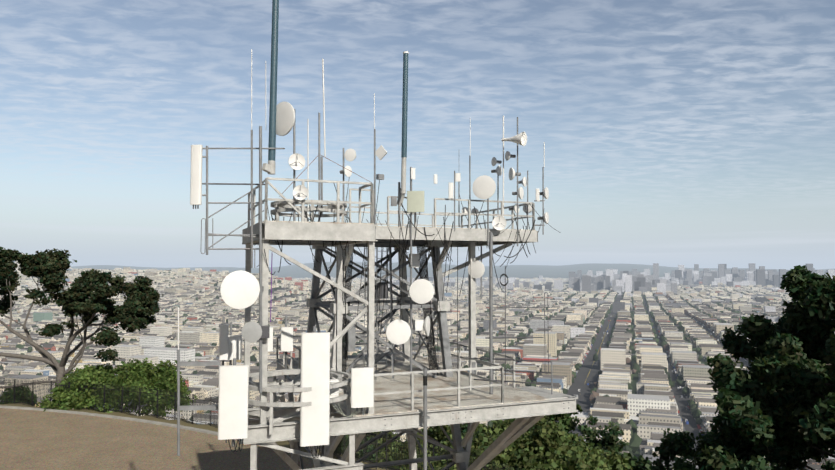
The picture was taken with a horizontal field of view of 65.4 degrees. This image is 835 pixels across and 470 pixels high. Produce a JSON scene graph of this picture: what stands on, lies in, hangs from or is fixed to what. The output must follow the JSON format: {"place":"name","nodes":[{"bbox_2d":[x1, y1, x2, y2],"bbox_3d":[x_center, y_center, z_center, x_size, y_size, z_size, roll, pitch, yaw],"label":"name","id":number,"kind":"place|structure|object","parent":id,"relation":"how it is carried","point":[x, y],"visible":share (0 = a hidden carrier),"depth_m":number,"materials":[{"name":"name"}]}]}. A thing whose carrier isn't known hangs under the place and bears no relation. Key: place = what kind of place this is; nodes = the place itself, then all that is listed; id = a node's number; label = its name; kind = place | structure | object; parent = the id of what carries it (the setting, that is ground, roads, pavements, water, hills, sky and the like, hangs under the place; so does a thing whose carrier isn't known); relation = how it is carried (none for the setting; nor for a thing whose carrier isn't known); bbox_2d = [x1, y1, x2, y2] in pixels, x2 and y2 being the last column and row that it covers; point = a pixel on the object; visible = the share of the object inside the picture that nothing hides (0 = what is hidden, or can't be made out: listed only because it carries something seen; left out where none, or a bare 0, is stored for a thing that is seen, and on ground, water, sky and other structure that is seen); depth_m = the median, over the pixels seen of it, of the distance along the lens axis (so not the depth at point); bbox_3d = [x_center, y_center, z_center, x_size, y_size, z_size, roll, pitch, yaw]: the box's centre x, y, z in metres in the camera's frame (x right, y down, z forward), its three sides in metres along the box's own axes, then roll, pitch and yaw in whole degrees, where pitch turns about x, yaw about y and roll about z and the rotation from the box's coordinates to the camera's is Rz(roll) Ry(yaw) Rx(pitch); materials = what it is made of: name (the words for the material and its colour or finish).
{"place":"outdoors","nodes":[
{"label":"outdoors","id":0,"kind":"place"},
{"bbox_2d":[0,262,834,469],"bbox_3d":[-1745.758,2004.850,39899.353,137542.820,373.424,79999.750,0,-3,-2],"label":"ground","id":1,"kind":"structure","parent":0,"point":[523,272],"depth_m":8949.15,"materials":[{"name":"grey asphalt"}]},
{"bbox_2d":[0,384,37,406],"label":"bush","id":2,"kind":"object","parent":1,"relation":"on","point":[20,394],"visible":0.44,"depth_m":64.15,"materials":[{"name":"green plant"}]},
{"bbox_2d":[0,247,162,388],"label":"tree","id":3,"kind":"object","parent":1,"relation":"on","point":[87,295],"visible":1,"depth_m":64.87,"materials":[{"name":"green plant"}]},
{"bbox_2d":[36,357,197,417],"bbox_3d":[-28.424,15.035,62.668,13.407,6.315,10.179,0,-3,-2],"label":"bush","id":4,"kind":"object","parent":1,"relation":"on","point":[139,373],"visible":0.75,"depth_m":60.26,"materials":[{"name":"green plant"}]},
{"bbox_2d":[0,408,314,469],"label":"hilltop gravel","id":5,"kind":"structure","parent":1,"relation":"on","point":[36,440],"depth_m":46.43,"materials":[{"name":"brown gravel"}]},
{"bbox_2d":[0,405,322,460],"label":"curb","id":6,"kind":"structure","parent":1,"relation":"on","point":[126,418],"depth_m":55.17,"materials":[{"name":"concrete"}]},
{"bbox_2d":[0,377,518,469],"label":"iron fence","id":7,"kind":"object","parent":1,"relation":"on","point":[194,399],"visible":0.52,"depth_m":56.06,"materials":[{"name":"grey metal"}]},
{"bbox_2d":[335,434,379,461],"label":"tree","id":8,"kind":"object","parent":1,"relation":"on","point":[371,449],"visible":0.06,"depth_m":68.73,"materials":[{"name":"green plant"}]},
{"bbox_2d":[177,0,577,469],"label":"tower","id":9,"kind":"structure","parent":1,"relation":"on","point":[356,398],"depth_m":19.56,"materials":[{"name":"metal"}]},
{"bbox_2d":[367,430,400,462],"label":"tree","id":10,"kind":"object","parent":1,"relation":"on","point":[383,441],"visible":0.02,"depth_m":85.17,"materials":[{"name":"green plant"}]},
{"bbox_2d":[378,425,451,469],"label":"tree wood","id":11,"kind":"object","parent":1,"relation":"on","point":[437,432],"visible":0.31,"depth_m":59.19,"materials":[{"name":"green plant"}]},
{"bbox_2d":[0,249,834,469],"bbox_3d":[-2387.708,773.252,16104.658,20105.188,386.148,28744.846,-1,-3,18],"label":"city buildings","id":12,"kind":"structure","parent":1,"relation":"on","point":[632,395],"depth_m":1234.12,"materials":[{"name":"beige concrete"}]},
{"bbox_2d":[427,423,467,436],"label":"tree","id":13,"kind":"object","parent":1,"relation":"on","point":[463,428],"visible":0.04,"depth_m":86.30,"materials":[{"name":"green plant"}]},
{"bbox_2d":[474,419,509,438],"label":"tree","id":14,"kind":"object","parent":1,"relation":"on","point":[501,424],"visible":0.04,"depth_m":65.89,"materials":[{"name":"green plant"}]},
{"bbox_2d":[427,418,634,469],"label":"tree wood","id":15,"kind":"object","parent":1,"relation":"on","point":[546,448],"visible":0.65,"depth_m":38.86,"materials":[{"name":"green plant"}]},
{"bbox_2d":[498,404,593,446],"bbox_3d":[11.414,21.252,57.213,9.650,13.648,10.710,-1,-3,19],"label":"tree","id":16,"kind":"object","parent":1,"relation":"on","point":[567,422],"visible":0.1,"depth_m":57.03,"materials":[{"name":"green plant"}]},
{"bbox_2d":[524,427,623,457],"bbox_3d":[9.273,17.982,45.700,12.121,8.387,11.847,0,-3,-2],"label":"tree","id":17,"kind":"object","parent":1,"relation":"on","point":[575,442],"depth_m":45.64,"materials":[{"name":"green plant"}]},
{"bbox_2d":[577,416,628,453],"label":"tree","id":18,"kind":"object","parent":1,"relation":"on","point":[611,439],"visible":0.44,"depth_m":68.01,"materials":[{"name":"green plant"}]},
{"bbox_2d":[600,431,697,469],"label":"tree","id":19,"kind":"object","parent":1,"relation":"on","point":[672,448],"visible":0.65,"depth_m":44.43,"materials":[{"name":"green plant"}]},
{"bbox_2d":[663,428,713,469],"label":"tree","id":20,"kind":"object","parent":1,"relation":"on","point":[692,452],"visible":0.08,"depth_m":50.16,"materials":[{"name":"green plant"}]},
{"bbox_2d":[689,265,834,469],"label":"pine wood","id":21,"kind":"object","parent":1,"relation":"on","point":[775,403],"visible":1,"depth_m":36.67,"materials":[{"name":"green plant"}]},
{"bbox_2d":[0,0,834,269],"label":"sky","id":22,"kind":"structure","parent":0,"point":[674,133],"materials":[{"name":"blue"}]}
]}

